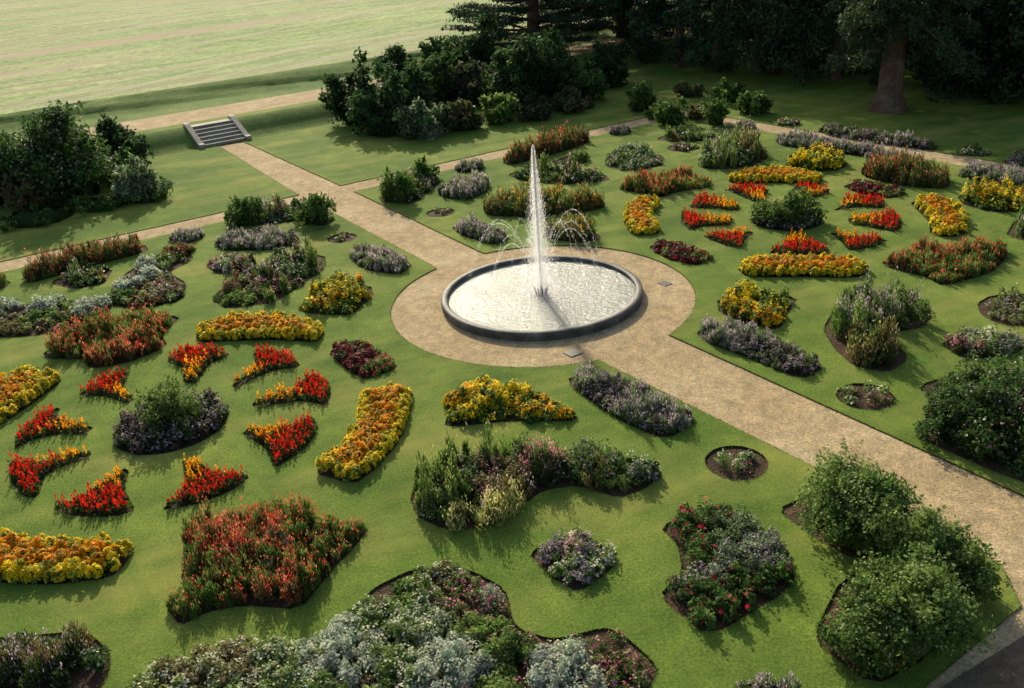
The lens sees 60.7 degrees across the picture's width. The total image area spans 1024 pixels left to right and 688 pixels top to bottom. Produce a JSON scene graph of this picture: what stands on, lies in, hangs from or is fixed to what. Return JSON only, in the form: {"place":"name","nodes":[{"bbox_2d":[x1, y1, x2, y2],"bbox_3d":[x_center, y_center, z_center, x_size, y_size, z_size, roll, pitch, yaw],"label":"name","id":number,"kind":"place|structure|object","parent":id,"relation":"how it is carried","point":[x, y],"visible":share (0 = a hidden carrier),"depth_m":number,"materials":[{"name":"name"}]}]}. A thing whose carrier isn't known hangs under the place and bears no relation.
{"place":"outdoors","nodes":[
{"label":"outdoors","id":0,"kind":"place"},
{"bbox_2d":[0,118,657,271],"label":"gravel path","id":1,"kind":"structure","parent":0,"point":[21,262],"depth_m":51.90,"materials":[{"name":"beige gravel"}]},
{"bbox_2d":[0,0,732,114],"bbox_3d":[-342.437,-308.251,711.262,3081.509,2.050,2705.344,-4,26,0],"label":"meadow","id":2,"kind":"structure","parent":0,"point":[68,51],"depth_m":115.64,"materials":[{"name":"green plant"}]},
{"bbox_2d":[0,5,781,138],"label":"meadow","id":3,"kind":"structure","parent":0,"point":[131,107],"depth_m":79.19,"materials":[{"name":"green plant"}]},
{"bbox_2d":[428,0,629,50],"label":"cedar tree","id":4,"kind":"object","parent":3,"relation":"on","point":[534,18],"visible":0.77,"depth_m":89.33,"materials":[{"name":"green plant"}]},
{"bbox_2d":[21,4,827,144],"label":"gravel path","id":5,"kind":"structure","parent":0,"point":[212,112],"depth_m":73.90,"materials":[{"name":"beige gravel"}]},
{"bbox_2d":[0,29,1023,687],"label":"lawn","id":6,"kind":"structure","parent":0,"point":[128,619],"depth_m":28.46,"materials":[{"name":"green plant"}]},
{"bbox_2d":[0,363,60,423],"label":"marigold flower bed","id":7,"kind":"object","parent":6,"relation":"on","point":[23,387],"visible":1,"depth_m":30.88,"materials":[{"name":"yellow plant"}]},
{"bbox_2d":[0,172,62,213],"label":"bronze shrub","id":8,"kind":"object","parent":6,"relation":"on","point":[24,195],"visible":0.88,"depth_m":52.31,"materials":[{"name":"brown plant"}]},
{"bbox_2d":[0,198,82,231],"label":"hedge","id":9,"kind":"object","parent":6,"relation":"on","point":[35,215],"visible":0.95,"depth_m":50.78,"materials":[{"name":"green plant"}]},
{"bbox_2d":[7,445,89,497],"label":"celosia flower bed","id":10,"kind":"object","parent":6,"relation":"on","point":[27,477],"visible":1,"depth_m":26.33,"materials":[{"name":"red plant"}]},
{"bbox_2d":[15,403,90,447],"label":"celosia flower bed","id":11,"kind":"object","parent":6,"relation":"on","point":[45,423],"visible":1,"depth_m":28.47,"materials":[{"name":"red plant"}]},
{"bbox_2d":[0,619,111,687],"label":"spiky plant bed","id":12,"kind":"object","parent":6,"relation":"on","point":[74,657],"visible":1,"depth_m":18.82,"materials":[{"name":"green plant"}]},
{"bbox_2d":[0,293,112,337],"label":"santolina flower bed","id":13,"kind":"object","parent":6,"relation":"on","point":[40,316],"visible":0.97,"depth_m":37.39,"materials":[{"name":"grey plant"}]},
{"bbox_2d":[0,525,133,584],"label":"marigold flower bed","id":14,"kind":"object","parent":6,"relation":"on","point":[41,558],"visible":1,"depth_m":22.02,"materials":[{"name":"yellow plant"}]},
{"bbox_2d":[0,99,147,203],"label":"holly shrub","id":15,"kind":"object","parent":6,"relation":"on","point":[59,150],"visible":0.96,"depth_m":53.32,"materials":[{"name":"green plant"}]},
{"bbox_2d":[53,257,111,288],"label":"green bed","id":16,"kind":"object","parent":6,"relation":"on","point":[75,276],"visible":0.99,"depth_m":41.28,"materials":[{"name":"green plant"}]},
{"bbox_2d":[21,230,147,282],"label":"salvia hedge bed","id":17,"kind":"object","parent":6,"relation":"on","point":[53,265],"visible":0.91,"depth_m":43.30,"materials":[{"name":"red plant"}]},
{"bbox_2d":[54,464,133,516],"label":"celosia flower bed","id":18,"kind":"object","parent":6,"relation":"on","point":[108,497],"visible":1,"depth_m":24.50,"materials":[{"name":"red plant"}]},
{"bbox_2d":[79,366,132,402],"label":"celosia flower bed","id":19,"kind":"object","parent":6,"relation":"on","point":[111,385],"visible":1,"depth_m":30.79,"materials":[{"name":"red plant"}]},
{"bbox_2d":[44,303,177,367],"bbox_3d":[-15.965,-0.614,34.504,4.903,1.351,4.765,-4,26,0],"label":"salvia flower bed","id":20,"kind":"object","parent":6,"relation":"on","point":[108,339],"visible":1,"depth_m":34.07,"materials":[{"name":"red plant"}]},
{"bbox_2d":[92,113,154,176],"bbox_3d":[-27.495,-13.633,59.952,5.252,4.446,4.480,-20,30,-29],"label":"dark shrub","id":21,"kind":"object","parent":6,"relation":"on","point":[115,135],"visible":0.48,"depth_m":59.43,"materials":[{"name":"green plant"}]},
{"bbox_2d":[109,152,176,202],"bbox_3d":[-23.089,-10.297,53.625,3.947,3.223,3.479,19,34,39],"label":"grey green shrub","id":22,"kind":"object","parent":6,"relation":"on","point":[132,182],"visible":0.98,"depth_m":53.08,"materials":[{"name":"green plant"}]},
{"bbox_2d":[107,240,196,308],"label":"santolina flower bed","id":23,"kind":"object","parent":6,"relation":"on","point":[148,280],"visible":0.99,"depth_m":40.11,"materials":[{"name":"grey plant"}]},
{"bbox_2d":[137,127,199,159],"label":"grass bank","id":24,"kind":"structure","parent":6,"relation":"on","point":[171,141],"depth_m":66.20,"materials":[{"name":"green plant"}]},
{"bbox_2d":[111,386,229,454],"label":"round centre bed","id":25,"kind":"object","parent":6,"relation":"on","point":[129,437],"visible":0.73,"depth_m":27.50,"materials":[{"name":"purple plant"}]},
{"bbox_2d":[131,373,206,434],"bbox_3d":[-10.958,1.947,28.228,2.251,1.634,2.593,-4,26,0],"label":"round green shrub","id":26,"kind":"object","parent":25,"relation":"on","point":[172,401],"visible":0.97,"depth_m":27.80,"materials":[{"name":"green plant"}]},
{"bbox_2d":[168,341,228,382],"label":"celosia flower bed","id":27,"kind":"object","parent":6,"relation":"on","point":[192,362],"visible":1,"depth_m":32.48,"materials":[{"name":"red plant"}]},
{"bbox_2d":[165,453,246,509],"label":"celosia flower bed","id":28,"kind":"object","parent":6,"relation":"on","point":[199,478],"visible":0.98,"depth_m":24.91,"materials":[{"name":"red plant"}]},
{"bbox_2d":[183,115,251,148],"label":"stone steps","id":29,"kind":"structure","parent":6,"relation":"on","point":[231,129],"depth_m":67.75,"materials":[{"name":"grey stone"}]},
{"bbox_2d":[214,222,299,250],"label":"lavender flower bed","id":30,"kind":"object","parent":6,"relation":"on","point":[271,238],"visible":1,"depth_m":44.16,"materials":[{"name":"purple plant"}]},
{"bbox_2d":[195,309,324,341],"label":"marigold flower bed","id":31,"kind":"object","parent":6,"relation":"on","point":[241,325],"visible":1,"depth_m":34.17,"materials":[{"name":"yellow plant"}]},
{"bbox_2d":[231,342,298,387],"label":"celosia flower bed","id":32,"kind":"object","parent":6,"relation":"on","point":[267,360],"visible":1,"depth_m":31.65,"materials":[{"name":"red plant"}]},
{"bbox_2d":[165,488,366,623],"bbox_3d":[-6.215,4.760,21.774,4.928,1.436,4.475,-4,26,0],"label":"salvia flower bed","id":33,"kind":"object","parent":6,"relation":"on","point":[280,554],"visible":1,"depth_m":21.44,"materials":[{"name":"red plant"}]},
{"bbox_2d":[212,235,325,307],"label":"mixed flower bed","id":34,"kind":"object","parent":6,"relation":"on","point":[283,274],"visible":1,"depth_m":39.24,"materials":[{"name":"green plant"}]},
{"bbox_2d":[245,411,317,465],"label":"celosia flower bed","id":35,"kind":"object","parent":6,"relation":"on","point":[284,442],"visible":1,"depth_m":26.97,"materials":[{"name":"red plant"}]},
{"bbox_2d":[231,193,334,226],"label":"corner shrub bed","id":36,"kind":"object","parent":6,"relation":"on","point":[278,211],"visible":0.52,"depth_m":48.16,"materials":[{"name":"green plant"}]},
{"bbox_2d":[253,368,330,406],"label":"celosia flower bed","id":37,"kind":"object","parent":6,"relation":"on","point":[312,388],"visible":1,"depth_m":29.42,"materials":[{"name":"red plant"}]},
{"bbox_2d":[298,269,372,314],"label":"rudbeckia flower bed","id":38,"kind":"object","parent":6,"relation":"on","point":[338,293],"visible":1,"depth_m":36.48,"materials":[{"name":"yellow plant"}]},
{"bbox_2d":[317,46,379,125],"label":"rhododendron shrub","id":39,"kind":"object","parent":6,"relation":"on","point":[338,90],"visible":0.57,"depth_m":69.30,"materials":[{"name":"green plant"}]},
{"bbox_2d":[331,337,395,378],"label":"dark red flower bed","id":40,"kind":"object","parent":6,"relation":"on","point":[361,358],"visible":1,"depth_m":31.30,"materials":[{"name":"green plant"}]},
{"bbox_2d":[314,381,414,482],"bbox_3d":[-4.347,2.497,26.978,2.140,0.670,5.444,0,26,10],"label":"marigold flower bed","id":41,"kind":"object","parent":6,"relation":"on","point":[376,429],"visible":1,"depth_m":26.35,"materials":[{"name":"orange plant"}]},
{"bbox_2d":[344,68,408,134],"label":"rhododendron shrub","id":42,"kind":"object","parent":6,"relation":"on","point":[362,107],"visible":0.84,"depth_m":65.48,"materials":[{"name":"green plant"}]},
{"bbox_2d":[349,241,409,273],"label":"lavender flower bed","id":43,"kind":"object","parent":6,"relation":"on","point":[383,259],"visible":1,"depth_m":40.35,"materials":[{"name":"grey plant"}]},
{"bbox_2d":[125,560,656,687],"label":"santolina flower bed","id":44,"kind":"object","parent":6,"relation":"on","point":[445,624],"visible":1,"depth_m":18.41,"materials":[{"name":"green plant"}]},
{"bbox_2d":[378,60,436,110],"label":"rhododendron shrub","id":45,"kind":"object","parent":6,"relation":"on","point":[416,78],"visible":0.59,"depth_m":70.32,"materials":[{"name":"green plant"}]},
{"bbox_2d":[392,97,456,140],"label":"rhododendron shrub","id":46,"kind":"object","parent":6,"relation":"on","point":[417,119],"visible":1,"depth_m":63.33,"materials":[{"name":"green plant"}]},
{"bbox_2d":[407,48,462,105],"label":"rhododendron shrub","id":47,"kind":"object","parent":6,"relation":"on","point":[438,68],"visible":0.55,"depth_m":73.99,"materials":[{"name":"green plant"}]},
{"bbox_2d":[437,97,485,133],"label":"rhododendron shrub","id":48,"kind":"object","parent":6,"relation":"on","point":[465,116],"visible":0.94,"depth_m":64.69,"materials":[{"name":"green plant"}]},
{"bbox_2d":[437,169,490,199],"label":"lavender flower bed","id":49,"kind":"object","parent":6,"relation":"on","point":[468,188],"visible":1,"depth_m":50.01,"materials":[{"name":"grey plant"}]},
{"bbox_2d":[445,57,494,105],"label":"rhododendron shrub","id":50,"kind":"object","parent":6,"relation":"on","point":[466,85],"visible":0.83,"depth_m":73.82,"materials":[{"name":"green plant"}]},
{"bbox_2d":[453,211,507,243],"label":"lavender flower bed","id":51,"kind":"object","parent":6,"relation":"on","point":[471,227],"visible":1,"depth_m":43.20,"materials":[{"name":"grey plant"}]},
{"bbox_2d":[478,92,522,125],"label":"rhododendron shrub","id":52,"kind":"object","parent":6,"relation":"on","point":[499,108],"visible":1,"depth_m":66.44,"materials":[{"name":"green plant"}]},
{"bbox_2d":[441,374,575,426],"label":"rudbeckia flower bed","id":53,"kind":"object","parent":6,"relation":"on","point":[481,400],"visible":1,"depth_m":27.51,"materials":[{"name":"yellow plant"}]},
{"bbox_2d":[481,31,573,111],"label":"rhododendron shrub","id":54,"kind":"object","parent":6,"relation":"on","point":[525,69],"visible":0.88,"depth_m":69.53,"materials":[{"name":"green plant"}]},
{"bbox_2d":[411,411,661,533],"bbox_3d":[0.627,3.197,23.545,6.922,1.794,3.918,-4,26,0],"label":"mixed flower bed","id":55,"kind":"object","parent":6,"relation":"on","point":[452,489],"visible":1,"depth_m":23.77,"materials":[{"name":"green plant"}]},
{"bbox_2d":[482,177,606,216],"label":"bronze flower bed","id":56,"kind":"object","parent":6,"relation":"on","point":[533,201],"visible":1,"depth_m":46.06,"materials":[{"name":"green plant"}]},
{"bbox_2d":[237,11,852,138],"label":"grass bank","id":57,"kind":"structure","parent":6,"relation":"on","point":[282,121],"depth_m":71.13,"materials":[{"name":"green plant"}]},
{"bbox_2d":[503,120,589,164],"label":"salvia hedge bed","id":58,"kind":"object","parent":6,"relation":"on","point":[557,142],"visible":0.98,"depth_m":57.16,"materials":[{"name":"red plant"}]},
{"bbox_2d":[509,149,608,183],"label":"mixed flower bed","id":59,"kind":"object","parent":6,"relation":"on","point":[571,173],"visible":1,"depth_m":51.72,"materials":[{"name":"green plant"}]},
{"bbox_2d":[542,210,599,242],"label":"bronze flower bed","id":60,"kind":"object","parent":6,"relation":"on","point":[572,228],"visible":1,"depth_m":41.97,"materials":[{"name":"green plant"}]},
{"bbox_2d":[532,527,617,589],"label":"pink flower bed","id":61,"kind":"object","parent":6,"relation":"on","point":[578,559],"visible":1,"depth_m":20.89,"materials":[{"name":"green plant"}]},
{"bbox_2d":[547,55,610,99],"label":"rhododendron shrub","id":62,"kind":"object","parent":6,"relation":"on","point":[588,81],"visible":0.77,"depth_m":71.75,"materials":[{"name":"green plant"}]},
{"bbox_2d":[583,40,629,87],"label":"rhododendron shrub","id":63,"kind":"object","parent":6,"relation":"on","point":[606,60],"visible":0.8,"depth_m":76.46,"materials":[{"name":"green plant"}]},
{"bbox_2d":[570,360,693,436],"bbox_3d":[3.605,1.501,27.552,1.913,0.887,4.933,-20,30,-30],"label":"lavender flower bed","id":64,"kind":"object","parent":6,"relation":"on","point":[640,405],"visible":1,"depth_m":27.00,"materials":[{"name":"purple plant"}]},
{"bbox_2d":[605,141,663,170],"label":"mixed flower bed","id":65,"kind":"object","parent":6,"relation":"on","point":[629,157],"visible":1,"depth_m":53.91,"materials":[{"name":"green plant"}]},
{"bbox_2d":[623,194,660,235],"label":"marigold flower bed","id":66,"kind":"object","parent":6,"relation":"on","point":[639,217],"visible":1,"depth_m":43.37,"materials":[{"name":"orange plant"}]},
{"bbox_2d":[619,163,711,196],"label":"salvia flower bed","id":67,"kind":"object","parent":6,"relation":"on","point":[664,183],"visible":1,"depth_m":48.25,"materials":[{"name":"red plant"}]},
{"bbox_2d":[650,238,714,264],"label":"dark red flower bed","id":68,"kind":"object","parent":6,"relation":"on","point":[678,251],"visible":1,"depth_m":38.73,"materials":[{"name":"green plant"}]},
{"bbox_2d":[663,493,794,630],"bbox_3d":[4.993,4.869,20.518,3.259,0.779,4.356,-4,26,0],"label":"dahlia flower bed","id":69,"kind":"object","parent":6,"relation":"on","point":[737,566],"visible":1,"depth_m":20.09,"materials":[{"name":"green plant"}]},
{"bbox_2d":[698,118,768,169],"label":"tall perennial bed","id":70,"kind":"object","parent":6,"relation":"on","point":[736,149],"visible":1,"depth_m":52.06,"materials":[{"name":"green plant"}]},
{"bbox_2d":[705,447,767,479],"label":"round flower bed","id":71,"kind":"object","parent":6,"relation":"on","point":[735,463],"visible":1,"depth_m":24.21,"materials":[{"name":"brown soil"}]},
{"bbox_2d":[718,277,794,328],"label":"rudbeckia flower bed","id":72,"kind":"object","parent":6,"relation":"on","point":[747,303],"visible":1,"depth_m":32.99,"materials":[{"name":"yellow plant"}]},
{"bbox_2d":[698,314,820,377],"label":"lavender flower bed","id":73,"kind":"object","parent":6,"relation":"on","point":[750,341],"visible":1,"depth_m":30.11,"materials":[{"name":"purple plant"}]},
{"bbox_2d":[524,0,1023,104],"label":"woodland trees","id":74,"kind":"object","parent":6,"relation":"on","point":[1001,22],"visible":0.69,"depth_m":72.87,"materials":[{"name":"green plant"}]},
{"bbox_2d":[728,164,822,183],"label":"marigold flower bed","id":75,"kind":"object","parent":6,"relation":"on","point":[776,173],"visible":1,"depth_m":48.24,"materials":[{"name":"yellow plant"}]},
{"bbox_2d":[748,186,828,226],"bbox_3d":[13.182,-6.526,41.612,3.562,1.961,2.592,-4,26,0],"label":"round green shrub","id":76,"kind":"object","parent":6,"relation":"on","point":[795,207],"visible":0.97,"depth_m":41.34,"materials":[{"name":"green plant"}]},
{"bbox_2d":[739,251,869,277],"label":"marigold flower bed","id":77,"kind":"object","parent":6,"relation":"on","point":[823,265],"visible":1,"depth_m":36.12,"materials":[{"name":"yellow plant"}]},
{"bbox_2d":[786,139,847,170],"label":"rudbeckia flower bed","id":78,"kind":"object","parent":6,"relation":"on","point":[817,156],"visible":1,"depth_m":49.96,"materials":[{"name":"yellow plant"}]},
{"bbox_2d":[782,497,905,558],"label":"shrub bed","id":79,"kind":"object","parent":6,"relation":"on","point":[789,511],"visible":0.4,"depth_m":21.60,"materials":[{"name":"brown soil"}]},
{"bbox_2d":[792,436,925,556],"bbox_3d":[8.218,3.654,20.953,3.165,2.434,3.006,19,34,39],"label":"leafy shrub","id":80,"kind":"object","parent":79,"relation":"on","point":[862,507],"visible":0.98,"depth_m":20.47,"materials":[{"name":"green plant"}]},
{"bbox_2d":[775,127,922,158],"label":"lavender flower bed","id":81,"kind":"object","parent":6,"relation":"on","point":[806,139],"visible":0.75,"depth_m":53.16,"materials":[{"name":"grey plant"}]},
{"bbox_2d":[834,379,894,409],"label":"round flower bed","id":82,"kind":"object","parent":6,"relation":"on","point":[866,397],"visible":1,"depth_m":26.96,"materials":[{"name":"green plant"}]},
{"bbox_2d":[824,266,931,371],"bbox_3d":[12.865,-1.433,30.898,3.287,2.052,6.789,14,31,33],"label":"tall perennial bed","id":83,"kind":"object","parent":6,"relation":"on","point":[864,324],"visible":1,"depth_m":30.67,"materials":[{"name":"green plant"}]},
{"bbox_2d":[818,121,938,150],"bbox_3d":[22.719,-13.214,54.642,2.258,1.160,8.302,-19,29,-27],"label":"lavender border","id":84,"kind":"object","parent":6,"relation":"on","point":[895,139],"visible":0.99,"depth_m":54.45,"materials":[{"name":"purple plant"}]},
{"bbox_2d":[817,562,971,681],"bbox_3d":[8.478,5.653,19.234,2.329,0.001,5.171,21,35,41],"label":"shrub bed","id":85,"kind":"object","parent":6,"relation":"on","point":[832,605],"visible":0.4,"depth_m":18.44,"materials":[{"name":"brown soil"}]},
{"bbox_2d":[825,537,995,681],"bbox_3d":[7.919,5.142,18.014,3.307,2.384,3.167,-4,26,0],"label":"leafy shrub","id":86,"kind":"object","parent":85,"relation":"on","point":[916,608],"visible":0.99,"depth_m":17.29,"materials":[{"name":"green plant"}]},
{"bbox_2d":[883,501,1010,606],"bbox_3d":[9.367,4.603,19.072,2.326,2.099,2.372,-4,26,0],"label":"leafy shrub","id":87,"kind":"object","parent":85,"relation":"on","point":[963,550],"visible":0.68,"depth_m":18.91,"materials":[{"name":"green plant"}]},
{"bbox_2d":[818,0,988,113],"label":"redwood tree","id":88,"kind":"object","parent":6,"relation":"on","point":[905,25],"visible":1,"depth_m":58.50,"materials":[{"name":"green plant"}]},
{"bbox_2d":[860,144,950,188],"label":"bronze flower bed","id":89,"kind":"object","parent":6,"relation":"on","point":[903,169],"visible":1,"depth_m":46.46,"materials":[{"name":"brown plant"}]},
{"bbox_2d":[912,192,968,236],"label":"marigold flower bed","id":90,"kind":"object","parent":6,"relation":"on","point":[944,216],"visible":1,"depth_m":40.55,"materials":[{"name":"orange plant"}]},
{"bbox_2d":[884,233,1008,284],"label":"salvia flower bed","id":91,"kind":"object","parent":6,"relation":"on","point":[949,264],"visible":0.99,"depth_m":35.69,"materials":[{"name":"red plant"}]},
{"bbox_2d":[916,341,1023,481],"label":"rose shrub bed","id":92,"kind":"object","parent":6,"relation":"on","point":[988,460],"visible":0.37,"depth_m":24.09,"materials":[{"name":"green plant"}]},
{"bbox_2d":[913,380,1002,452],"bbox_3d":[12.542,2.055,24.497,2.292,1.502,2.680,9,29,26],"label":"rose bush","id":93,"kind":"object","parent":92,"relation":"on","point":[938,423],"visible":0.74,"depth_m":24.35,"materials":[{"name":"green plant"}]},
{"bbox_2d":[947,374,1023,475],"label":"rose bush","id":94,"kind":"object","parent":92,"relation":"on","point":[1009,418],"visible":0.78,"depth_m":23.64,"materials":[{"name":"green plant"}]},
{"bbox_2d":[943,322,1023,357],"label":"pink flower bed","id":95,"kind":"object","parent":6,"relation":"on","point":[989,341],"visible":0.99,"depth_m":29.04,"materials":[{"name":"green plant"}]},
{"bbox_2d":[958,172,1023,211],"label":"rudbeckia flower bed","id":96,"kind":"object","parent":6,"relation":"on","point":[984,194],"visible":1,"depth_m":42.11,"materials":[{"name":"yellow plant"}]},
{"bbox_2d":[958,160,1023,186],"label":"lavender flower bed","id":97,"kind":"object","parent":6,"relation":"on","point":[998,173],"visible":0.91,"depth_m":45.55,"materials":[{"name":"grey plant"}]},
{"bbox_2d":[978,282,1023,326],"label":"mixed flower bed","id":98,"kind":"object","parent":6,"relation":"on","point":[1005,308],"visible":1,"depth_m":31.83,"materials":[{"name":"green plant"}]},
{"bbox_2d":[391,246,695,366],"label":"gravel path","id":99,"kind":"structure","parent":0,"point":[419,318],"depth_m":33.74,"materials":[{"name":"beige gravel"}]},
{"bbox_2d":[441,255,642,341],"bbox_3d":[1.010,-4.601,34.191,8.220,6.346,8.831,-4,26,0],"label":"fountain","id":100,"kind":"object","parent":99,"relation":"on","point":[541,298],"visible":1,"depth_m":35.30,"materials":[{"name":"stone"}]},
{"bbox_2d":[219,142,1023,687],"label":"gravel path","id":101,"kind":"structure","parent":0,"point":[783,418],"depth_m":26.28,"materials":[{"name":"beige gravel"}]},
{"bbox_2d":[648,109,1023,170],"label":"gravel path","id":102,"kind":"structure","parent":0,"point":[950,159],"depth_m":52.11,"materials":[{"name":"beige gravel"}]},
{"bbox_2d":[941,636,1023,687],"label":"asphalt path","id":103,"kind":"structure","parent":0,"point":[1003,668],"depth_m":17.28,"materials":[{"name":"grey asphalt"}]},
{"label":"ground","id":104,"kind":"structure","parent":0,"visible":0},
{"bbox_2d":[449,10,500,71],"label":"rhododendron shrub","id":105,"kind":"object","parent":104,"relation":"on","point":[480,47],"visible":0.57,"depth_m":81.48,"materials":[{"name":"green plant"}]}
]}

